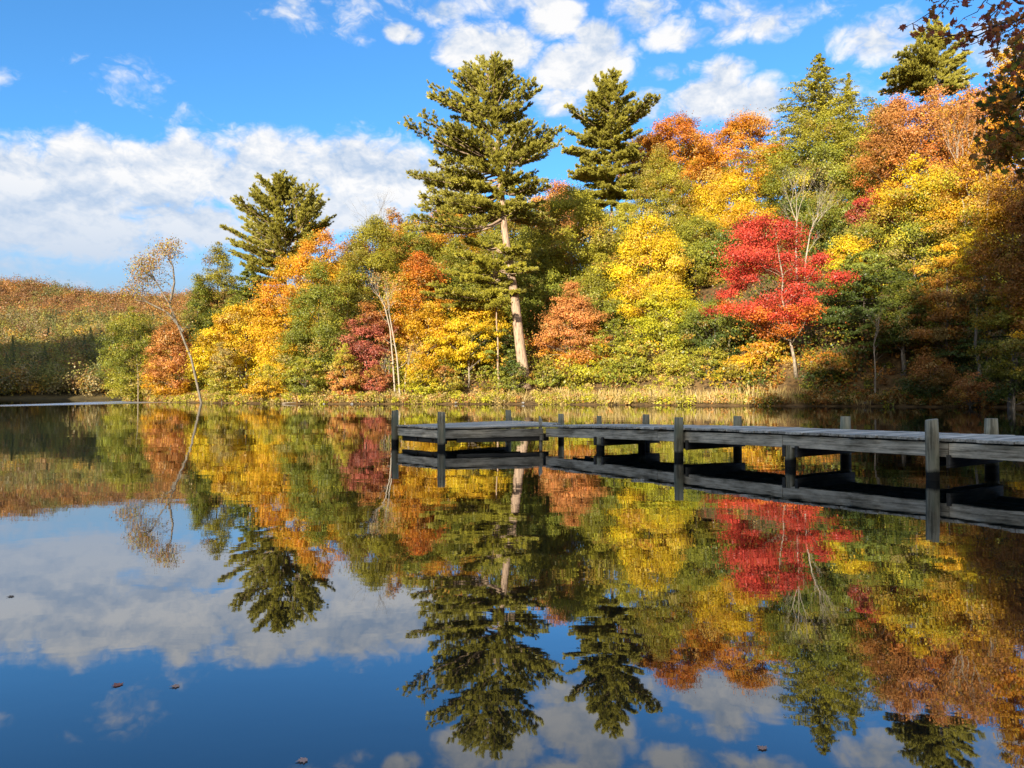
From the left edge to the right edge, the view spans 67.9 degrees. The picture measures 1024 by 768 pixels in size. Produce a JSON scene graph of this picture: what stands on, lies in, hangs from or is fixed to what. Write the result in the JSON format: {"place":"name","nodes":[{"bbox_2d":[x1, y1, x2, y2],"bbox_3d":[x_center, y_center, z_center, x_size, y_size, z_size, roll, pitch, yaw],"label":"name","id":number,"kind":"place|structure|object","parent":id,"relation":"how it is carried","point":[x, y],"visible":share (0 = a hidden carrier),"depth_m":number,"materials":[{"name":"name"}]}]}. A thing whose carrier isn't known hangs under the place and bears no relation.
{"place":"outdoors","nodes":[
{"label":"outdoors","id":0,"kind":"place"},
{"bbox_2d":[0,303,133,398],"bbox_3d":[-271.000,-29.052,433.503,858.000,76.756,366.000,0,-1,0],"label":"hill","id":1,"kind":"structure","parent":0,"point":[49,395],"depth_m":264.18,"materials":[{"name":"green plant"}]},
{"bbox_2d":[0,274,287,397],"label":"forest","id":2,"kind":"object","parent":1,"relation":"on","point":[81,315],"visible":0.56,"depth_m":363.82,"materials":[{"name":"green plant"}]},
{"bbox_2d":[0,399,1023,767],"bbox_3d":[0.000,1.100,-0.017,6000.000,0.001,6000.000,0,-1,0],"label":"water","id":3,"kind":"structure","parent":0,"point":[314,585],"depth_m":4.23,"materials":[{"name":"blue liquid"}]},
{"bbox_2d":[391,410,1023,480],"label":"dock","id":4,"kind":"object","parent":3,"relation":"in","point":[990,448],"visible":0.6,"depth_m":12.55,"materials":[{"name":"grey wood"}]},
{"bbox_2d":[0,0,1023,315],"label":"sky","id":5,"kind":"structure","parent":0,"point":[125,124],"materials":[{"name":"blue"}]},
{"bbox_2d":[129,215,1023,407],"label":"ground","id":6,"kind":"structure","parent":0,"point":[790,383],"depth_m":93.21,"materials":[{"name":"green plant"}]},
{"bbox_2d":[89,305,170,401],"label":"cedar tree","id":7,"kind":"object","parent":6,"relation":"on","point":[124,385],"visible":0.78,"depth_m":137.73,"materials":[{"name":"green plant"}]},
{"bbox_2d":[111,233,202,402],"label":"leaning tree","id":8,"kind":"object","parent":6,"relation":"on","point":[151,278],"visible":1,"depth_m":115.40,"materials":[{"name":"grey plant"}]},
{"bbox_2d":[137,316,203,398],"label":"deciduous tree","id":9,"kind":"object","parent":6,"relation":"on","point":[167,339],"visible":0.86,"depth_m":130.63,"materials":[{"name":"orange plant"}]},
{"bbox_2d":[170,272,219,380],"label":"hemlock tree","id":10,"kind":"object","parent":6,"relation":"on","point":[202,300],"visible":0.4,"depth_m":145.15,"materials":[{"name":"green plant"}]},
{"bbox_2d":[180,241,241,361],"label":"hemlock tree","id":11,"kind":"object","parent":6,"relation":"on","point":[217,276],"visible":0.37,"depth_m":149.50,"materials":[{"name":"green plant"}]},
{"bbox_2d":[203,342,245,402],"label":"sapling","id":12,"kind":"object","parent":6,"relation":"on","point":[216,382],"visible":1,"depth_m":112.55,"materials":[{"name":"plant"}]},
{"bbox_2d":[179,300,289,389],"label":"maple tree","id":13,"kind":"object","parent":6,"relation":"on","point":[214,336],"visible":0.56,"depth_m":117.07,"materials":[{"name":"yellow plant"}]},
{"bbox_2d":[211,262,283,359],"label":"spruce tree","id":14,"kind":"object","parent":6,"relation":"on","point":[246,272],"visible":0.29,"depth_m":144.85,"materials":[{"name":"green plant"}]},
{"bbox_2d":[237,363,291,403],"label":"sapling","id":15,"kind":"object","parent":6,"relation":"on","point":[258,389],"visible":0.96,"depth_m":105.44,"materials":[{"name":"yellow plant"}]},
{"bbox_2d":[226,271,320,355],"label":"maple tree","id":16,"kind":"object","parent":6,"relation":"on","point":[265,305],"visible":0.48,"depth_m":120.70,"materials":[{"name":"orange plant"}]},
{"bbox_2d":[219,169,336,328],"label":"white pine","id":17,"kind":"object","parent":6,"relation":"on","point":[271,232],"visible":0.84,"depth_m":138.62,"materials":[{"name":"green plant"}]},
{"bbox_2d":[250,325,320,385],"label":"maple tree","id":18,"kind":"object","parent":6,"relation":"on","point":[268,348],"visible":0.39,"depth_m":112.43,"materials":[{"name":"yellow plant"}]},
{"bbox_2d":[276,358,331,394],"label":"sapling","id":19,"kind":"object","parent":6,"relation":"on","point":[294,380],"visible":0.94,"depth_m":103.81,"materials":[{"name":"green plant"}]},
{"bbox_2d":[266,222,368,330],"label":"maple tree","id":20,"kind":"object","parent":6,"relation":"on","point":[297,262],"visible":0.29,"depth_m":125.93,"materials":[{"name":"orange plant"}]},
{"bbox_2d":[270,258,368,384],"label":"cedar tree","id":21,"kind":"object","parent":6,"relation":"on","point":[301,339],"visible":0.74,"depth_m":109.28,"materials":[{"name":"green plant"}]},
{"bbox_2d":[321,342,365,396],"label":"sapling","id":22,"kind":"object","parent":6,"relation":"on","point":[351,379],"visible":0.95,"depth_m":104.46,"materials":[{"name":"orange plant"}]},
{"bbox_2d":[308,251,388,345],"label":"cedar tree","id":23,"kind":"object","parent":6,"relation":"on","point":[355,292],"visible":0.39,"depth_m":121.18,"materials":[{"name":"green plant"}]},
{"bbox_2d":[329,232,388,311],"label":"deciduous tree","id":24,"kind":"object","parent":6,"relation":"on","point":[346,248],"visible":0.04,"depth_m":166.99,"materials":[{"name":"green plant"}]},
{"bbox_2d":[330,299,400,380],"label":"deciduous tree","id":25,"kind":"object","parent":6,"relation":"on","point":[361,348],"visible":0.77,"depth_m":108.69,"materials":[{"name":"red plant"}]},
{"bbox_2d":[317,214,428,341],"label":"leafy tree","id":26,"kind":"object","parent":6,"relation":"on","point":[376,226],"visible":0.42,"depth_m":128.82,"materials":[{"name":"green plant"}]},
{"bbox_2d":[361,364,393,392],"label":"bush","id":27,"kind":"object","parent":6,"relation":"on","point":[379,385],"visible":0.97,"depth_m":104.55,"materials":[{"name":"orange plant"}]},
{"bbox_2d":[370,207,405,273],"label":"deciduous tree","id":28,"kind":"object","parent":6,"relation":"on","point":[391,217],"visible":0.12,"depth_m":157.50,"materials":[{"name":"plant"}]},
{"bbox_2d":[360,268,434,394],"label":"birch tree","id":29,"kind":"object","parent":6,"relation":"on","point":[389,306],"visible":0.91,"depth_m":104.74,"materials":[{"name":"white plant"}]},
{"bbox_2d":[376,231,444,317],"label":"leafy tree","id":30,"kind":"object","parent":6,"relation":"on","point":[412,239],"visible":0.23,"depth_m":136.82,"materials":[{"name":"green plant"}]},
{"bbox_2d":[373,250,455,351],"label":"maple tree","id":31,"kind":"object","parent":6,"relation":"on","point":[414,274],"visible":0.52,"depth_m":114.51,"materials":[{"name":"orange plant"}]},
{"bbox_2d":[388,213,445,264],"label":"deciduous tree","id":32,"kind":"object","parent":6,"relation":"on","point":[405,223],"visible":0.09,"depth_m":151.18,"materials":[{"name":"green plant"}]},
{"bbox_2d":[395,354,442,395],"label":"sapling","id":33,"kind":"object","parent":6,"relation":"on","point":[417,387],"visible":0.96,"depth_m":102.67,"materials":[{"name":"yellow plant"}]},
{"bbox_2d":[391,301,462,379],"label":"maple tree","id":34,"kind":"object","parent":6,"relation":"on","point":[418,319],"visible":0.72,"depth_m":108.37,"materials":[{"name":"yellow plant"}]},
{"bbox_2d":[430,363,464,394],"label":"bush","id":35,"kind":"object","parent":6,"relation":"on","point":[442,385],"visible":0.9,"depth_m":103.36,"materials":[{"name":"yellow plant"}]},
{"bbox_2d":[418,210,481,309],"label":"deciduous tree","id":36,"kind":"object","parent":6,"relation":"on","point":[439,240],"visible":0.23,"depth_m":140.03,"materials":[{"name":"orange plant"}]},
{"bbox_2d":[418,234,499,346],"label":"leafy tree","id":37,"kind":"object","parent":6,"relation":"on","point":[450,258],"visible":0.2,"depth_m":122.85,"materials":[{"name":"green plant"}]},
{"bbox_2d":[421,293,511,387],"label":"maple tree","id":38,"kind":"object","parent":6,"relation":"on","point":[462,353],"visible":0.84,"depth_m":104.95,"materials":[{"name":"yellow plant"}]},
{"bbox_2d":[419,235,538,390],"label":"white pine","id":39,"kind":"object","parent":6,"relation":"on","point":[484,279],"visible":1,"depth_m":102.99,"materials":[{"name":"green plant"}]},
{"bbox_2d":[397,51,566,389],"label":"white pine","id":40,"kind":"object","parent":6,"relation":"on","point":[484,153],"visible":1,"depth_m":103.85,"materials":[{"name":"green plant"}]},
{"bbox_2d":[449,333,516,376],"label":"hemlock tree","id":41,"kind":"object","parent":6,"relation":"on","point":[508,349],"visible":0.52,"depth_m":107.04,"materials":[{"name":"green plant"}]},
{"bbox_2d":[472,198,550,287],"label":"deciduous tree","id":42,"kind":"object","parent":6,"relation":"on","point":[496,234],"visible":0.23,"depth_m":136.89,"materials":[{"name":"green plant"}]},
{"bbox_2d":[493,360,530,394],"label":"bush","id":43,"kind":"object","parent":6,"relation":"on","point":[519,374],"visible":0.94,"depth_m":102.67,"materials":[{"name":"green plant"}]},
{"bbox_2d":[487,271,551,321],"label":"deciduous tree","id":44,"kind":"object","parent":6,"relation":"on","point":[503,308],"visible":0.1,"depth_m":131.53,"materials":[{"name":"green plant"}]},
{"bbox_2d":[506,243,579,336],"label":"leafy tree","id":45,"kind":"object","parent":6,"relation":"on","point":[543,283],"visible":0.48,"depth_m":119.27,"materials":[{"name":"green plant"}]},
{"bbox_2d":[526,351,567,387],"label":"sapling","id":46,"kind":"object","parent":6,"relation":"on","point":[542,365],"visible":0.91,"depth_m":101.92,"materials":[{"name":"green plant"}]},
{"bbox_2d":[527,179,584,258],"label":"deciduous tree","id":47,"kind":"object","parent":6,"relation":"on","point":[551,192],"visible":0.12,"depth_m":148.53,"materials":[{"name":"orange plant"}]},
{"bbox_2d":[511,278,615,371],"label":"maple tree","id":48,"kind":"object","parent":6,"relation":"on","point":[579,315],"visible":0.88,"depth_m":105.47,"materials":[{"name":"orange plant"}]},
{"bbox_2d":[121,351,1023,406],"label":"shore undergrowth","id":49,"kind":"object","parent":6,"relation":"on","point":[537,394],"visible":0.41,"depth_m":94.14,"materials":[{"name":"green plant"}]},
{"bbox_2d":[513,182,639,320],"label":"deciduous tree","id":50,"kind":"object","parent":6,"relation":"on","point":[581,206],"visible":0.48,"depth_m":121.54,"materials":[{"name":"green plant"}]},
{"bbox_2d":[129,381,1023,406],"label":"dry grass","id":51,"kind":"structure","parent":6,"relation":"on","point":[614,393],"depth_m":90.01,"materials":[{"name":"beige plant"}]},
{"bbox_2d":[147,195,1022,397],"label":"undergrowth","id":52,"kind":"object","parent":6,"relation":"on","point":[600,349],"visible":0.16,"depth_m":100.11,"materials":[{"name":"green plant"}]},
{"bbox_2d":[566,360,604,385],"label":"sapling","id":53,"kind":"object","parent":6,"relation":"on","point":[585,372],"visible":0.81,"depth_m":100.13,"materials":[{"name":"yellow plant"}]},
{"bbox_2d":[558,252,641,332],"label":"leafy tree","id":54,"kind":"object","parent":6,"relation":"on","point":[595,268],"visible":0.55,"depth_m":114.83,"materials":[{"name":"green plant"}]},
{"bbox_2d":[561,66,660,231],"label":"white pine","id":55,"kind":"object","parent":6,"relation":"on","point":[607,124],"visible":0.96,"depth_m":148.99,"materials":[{"name":"green plant"}]},
{"bbox_2d":[589,318,639,366],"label":"hemlock tree","id":56,"kind":"object","parent":6,"relation":"on","point":[614,333],"visible":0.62,"depth_m":103.57,"materials":[{"name":"green plant"}]},
{"bbox_2d":[607,339,651,379],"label":"sapling","id":57,"kind":"object","parent":6,"relation":"on","point":[623,367],"visible":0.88,"depth_m":97.67,"materials":[{"name":"yellow plant"}]},
{"bbox_2d":[605,201,655,287],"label":"leafy tree","id":58,"kind":"object","parent":6,"relation":"on","point":[620,213],"visible":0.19,"depth_m":133.11,"materials":[{"name":"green plant"}]},
{"bbox_2d":[592,205,696,325],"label":"maple tree","id":59,"kind":"object","parent":6,"relation":"on","point":[655,244],"visible":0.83,"depth_m":111.37,"materials":[{"name":"yellow plant"}]},
{"bbox_2d":[613,142,707,268],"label":"leafy tree","id":60,"kind":"object","parent":6,"relation":"on","point":[659,204],"visible":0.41,"depth_m":138.03,"materials":[{"name":"green plant"}]},
{"bbox_2d":[624,276,703,352],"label":"maple tree","id":61,"kind":"object","parent":6,"relation":"on","point":[654,300],"visible":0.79,"depth_m":100.62,"materials":[{"name":"yellow plant"}]},
{"bbox_2d":[648,347,692,375],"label":"sapling","id":62,"kind":"object","parent":6,"relation":"on","point":[666,366],"visible":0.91,"depth_m":94.81,"materials":[{"name":"yellow plant"}]},
{"bbox_2d":[634,110,720,211],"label":"deciduous tree","id":63,"kind":"object","parent":6,"relation":"on","point":[686,129],"visible":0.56,"depth_m":157.38,"materials":[{"name":"orange plant"}]},
{"bbox_2d":[645,212,736,291],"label":"leafy tree","id":64,"kind":"object","parent":6,"relation":"on","point":[684,229],"visible":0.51,"depth_m":119.73,"materials":[{"name":"green plant"}]},
{"bbox_2d":[683,347,728,379],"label":"sapling","id":65,"kind":"object","parent":6,"relation":"on","point":[699,362],"visible":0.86,"depth_m":92.42,"materials":[{"name":"yellow plant"}]},
{"bbox_2d":[673,298,753,360],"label":"deciduous tree","id":66,"kind":"object","parent":6,"relation":"on","point":[698,328],"visible":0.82,"depth_m":94.96,"materials":[{"name":"green plant"}]},
{"bbox_2d":[676,165,761,234],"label":"deciduous tree","id":67,"kind":"object","parent":6,"relation":"on","point":[731,184],"visible":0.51,"depth_m":137.77,"materials":[{"name":"yellow plant"}]},
{"bbox_2d":[688,104,787,204],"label":"deciduous tree","id":68,"kind":"object","parent":6,"relation":"on","point":[744,129],"visible":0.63,"depth_m":156.96,"materials":[{"name":"orange plant"}]},
{"bbox_2d":[685,196,790,250],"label":"deciduous tree","id":69,"kind":"object","parent":6,"relation":"on","point":[726,218],"visible":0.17,"depth_m":124.98,"materials":[{"name":"yellow plant"}]},
{"bbox_2d":[686,218,790,276],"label":"deciduous tree","id":70,"kind":"object","parent":6,"relation":"on","point":[711,249],"visible":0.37,"depth_m":117.35,"materials":[{"name":"yellow plant"}]},
{"bbox_2d":[718,352,765,383],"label":"sapling","id":71,"kind":"object","parent":6,"relation":"on","point":[732,363],"visible":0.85,"depth_m":88.95,"materials":[{"name":"yellow plant"}]},
{"bbox_2d":[729,337,799,364],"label":"maple tree","id":72,"kind":"object","parent":6,"relation":"on","point":[757,344],"visible":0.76,"depth_m":89.53,"materials":[{"name":"orange plant"}]},
{"bbox_2d":[746,143,802,214],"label":"deciduous tree","id":73,"kind":"object","parent":6,"relation":"on","point":[758,195],"visible":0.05,"depth_m":164.82,"materials":[{"name":"green plant"}]},
{"bbox_2d":[693,209,866,377],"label":"maple tree","id":74,"kind":"object","parent":6,"relation":"on","point":[757,248],"visible":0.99,"depth_m":85.86,"materials":[{"name":"red plant"}]},
{"bbox_2d":[757,194,846,252],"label":"deciduous tree","id":75,"kind":"object","parent":6,"relation":"on","point":[803,206],"visible":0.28,"depth_m":119.17,"materials":[{"name":"green plant"}]},
{"bbox_2d":[717,53,898,199],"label":"hemlock tree","id":76,"kind":"object","parent":6,"relation":"on","point":[819,103],"visible":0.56,"depth_m":133.97,"materials":[{"name":"green plant"}]},
{"bbox_2d":[780,155,835,294],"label":"bare tree","id":77,"kind":"object","parent":6,"relation":"on","point":[813,223],"visible":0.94,"depth_m":104.09,"materials":[{"name":"beige plant"}]},
{"bbox_2d":[751,108,884,227],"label":"deciduous tree","id":78,"kind":"object","parent":6,"relation":"on","point":[821,150],"visible":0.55,"depth_m":125.53,"materials":[{"name":"green plant"}]},
{"bbox_2d":[798,348,858,379],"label":"bush","id":79,"kind":"object","parent":6,"relation":"on","point":[817,365],"visible":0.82,"depth_m":83.64,"materials":[{"name":"brown plant"}]},
{"bbox_2d":[791,177,894,257],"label":"deciduous tree","id":80,"kind":"object","parent":6,"relation":"on","point":[834,208],"visible":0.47,"depth_m":111.88,"materials":[{"name":"green plant"}]},
{"bbox_2d":[810,73,885,190],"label":"hemlock tree","id":81,"kind":"object","parent":6,"relation":"on","point":[847,84],"visible":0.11,"depth_m":139.45,"materials":[{"name":"green plant"}]},
{"bbox_2d":[816,232,890,330],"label":"maple tree","id":82,"kind":"object","parent":6,"relation":"on","point":[847,242],"visible":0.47,"depth_m":91.31,"materials":[{"name":"yellow plant"}]},
{"bbox_2d":[782,250,928,356],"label":"hemlock tree","id":83,"kind":"object","parent":6,"relation":"on","point":[832,304],"visible":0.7,"depth_m":85.66,"materials":[{"name":"green plant"}]},
{"bbox_2d":[840,188,898,272],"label":"maple tree","id":84,"kind":"object","parent":6,"relation":"on","point":[857,202],"visible":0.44,"depth_m":101.01,"materials":[{"name":"red plant"}]},
{"bbox_2d":[815,153,976,293],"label":"maple tree","id":85,"kind":"object","parent":6,"relation":"on","point":[913,197],"visible":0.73,"depth_m":94.34,"materials":[{"name":"yellow plant"}]},
{"bbox_2d":[867,274,943,375],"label":"deciduous tree","id":86,"kind":"object","parent":6,"relation":"on","point":[891,325],"visible":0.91,"depth_m":80.71,"materials":[{"name":"green plant"}]},
{"bbox_2d":[837,82,1001,241],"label":"deciduous tree","id":87,"kind":"object","parent":6,"relation":"on","point":[903,141],"visible":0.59,"depth_m":109.52,"materials":[{"name":"orange plant"}]},
{"bbox_2d":[885,347,963,401],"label":"bush","id":88,"kind":"object","parent":6,"relation":"on","point":[931,373],"visible":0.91,"depth_m":74.56,"materials":[{"name":"brown plant"}]},
{"bbox_2d":[877,14,978,180],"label":"white pine","id":89,"kind":"object","parent":6,"relation":"on","point":[925,67],"visible":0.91,"depth_m":129.28,"materials":[{"name":"green plant"}]},
{"bbox_2d":[885,241,999,371],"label":"maple tree","id":90,"kind":"object","parent":6,"relation":"on","point":[935,335],"visible":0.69,"depth_m":78.79,"materials":[{"name":"orange plant"}]},
{"bbox_2d":[920,88,998,295],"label":"birch tree","id":91,"kind":"object","parent":6,"relation":"on","point":[962,111],"visible":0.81,"depth_m":89.29,"materials":[{"name":"orange plant"}]},
{"bbox_2d":[912,133,1019,301],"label":"deciduous tree","id":92,"kind":"object","parent":6,"relation":"on","point":[954,234],"visible":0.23,"depth_m":88.25,"materials":[{"name":"yellow plant"}]},
{"bbox_2d":[943,370,998,407],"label":"bush","id":93,"kind":"object","parent":6,"relation":"on","point":[972,387],"visible":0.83,"depth_m":70.48,"materials":[{"name":"brown plant"}]},
{"bbox_2d":[948,229,999,406],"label":"maple tree","id":94,"kind":"object","parent":6,"relation":"on","point":[963,244],"visible":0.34,"depth_m":73.05,"materials":[{"name":"yellow plant"}]},
{"bbox_2d":[930,273,1023,388],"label":"hemlock tree","id":95,"kind":"object","parent":6,"relation":"on","point":[958,354],"visible":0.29,"depth_m":76.28,"materials":[{"name":"green plant"}]},
{"bbox_2d":[940,80,1017,213],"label":"deciduous tree","id":96,"kind":"object","parent":6,"relation":"on","point":[972,93],"visible":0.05,"depth_m":117.39,"materials":[{"name":"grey plant"}]},
{"bbox_2d":[940,131,1023,290],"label":"birch tree","id":97,"kind":"object","parent":6,"relation":"on","point":[979,173],"visible":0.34,"depth_m":74.15,"materials":[{"name":"orange plant"}]},
{"bbox_2d":[953,158,1023,408],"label":"deciduous tree","id":98,"kind":"object","parent":6,"relation":"on","point":[993,216],"visible":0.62,"depth_m":66.47,"materials":[{"name":"orange plant"}]},
{"bbox_2d":[965,281,1023,408],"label":"deciduous tree","id":99,"kind":"object","parent":6,"relation":"on","point":[1002,370],"visible":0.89,"depth_m":62.77,"materials":[{"name":"green plant"}]},
{"bbox_2d":[982,34,1023,234],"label":"deciduous tree","id":100,"kind":"object","parent":6,"relation":"on","point":[1001,57],"visible":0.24,"depth_m":84.91,"materials":[{"name":"orange plant"}]},
{"bbox_2d":[983,165,1023,364],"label":"deciduous tree","id":101,"kind":"object","parent":6,"relation":"on","point":[1018,271],"visible":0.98,"depth_m":61.22,"materials":[{"name":"orange plant"}]},
{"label":"bank","id":102,"kind":"structure","parent":0,"visible":0},
{"bbox_2d":[898,0,1023,184],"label":"maple tree","id":103,"kind":"object","parent":102,"relation":"on","point":[1011,141],"visible":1,"depth_m":9.61,"materials":[{"name":"brown plant"}]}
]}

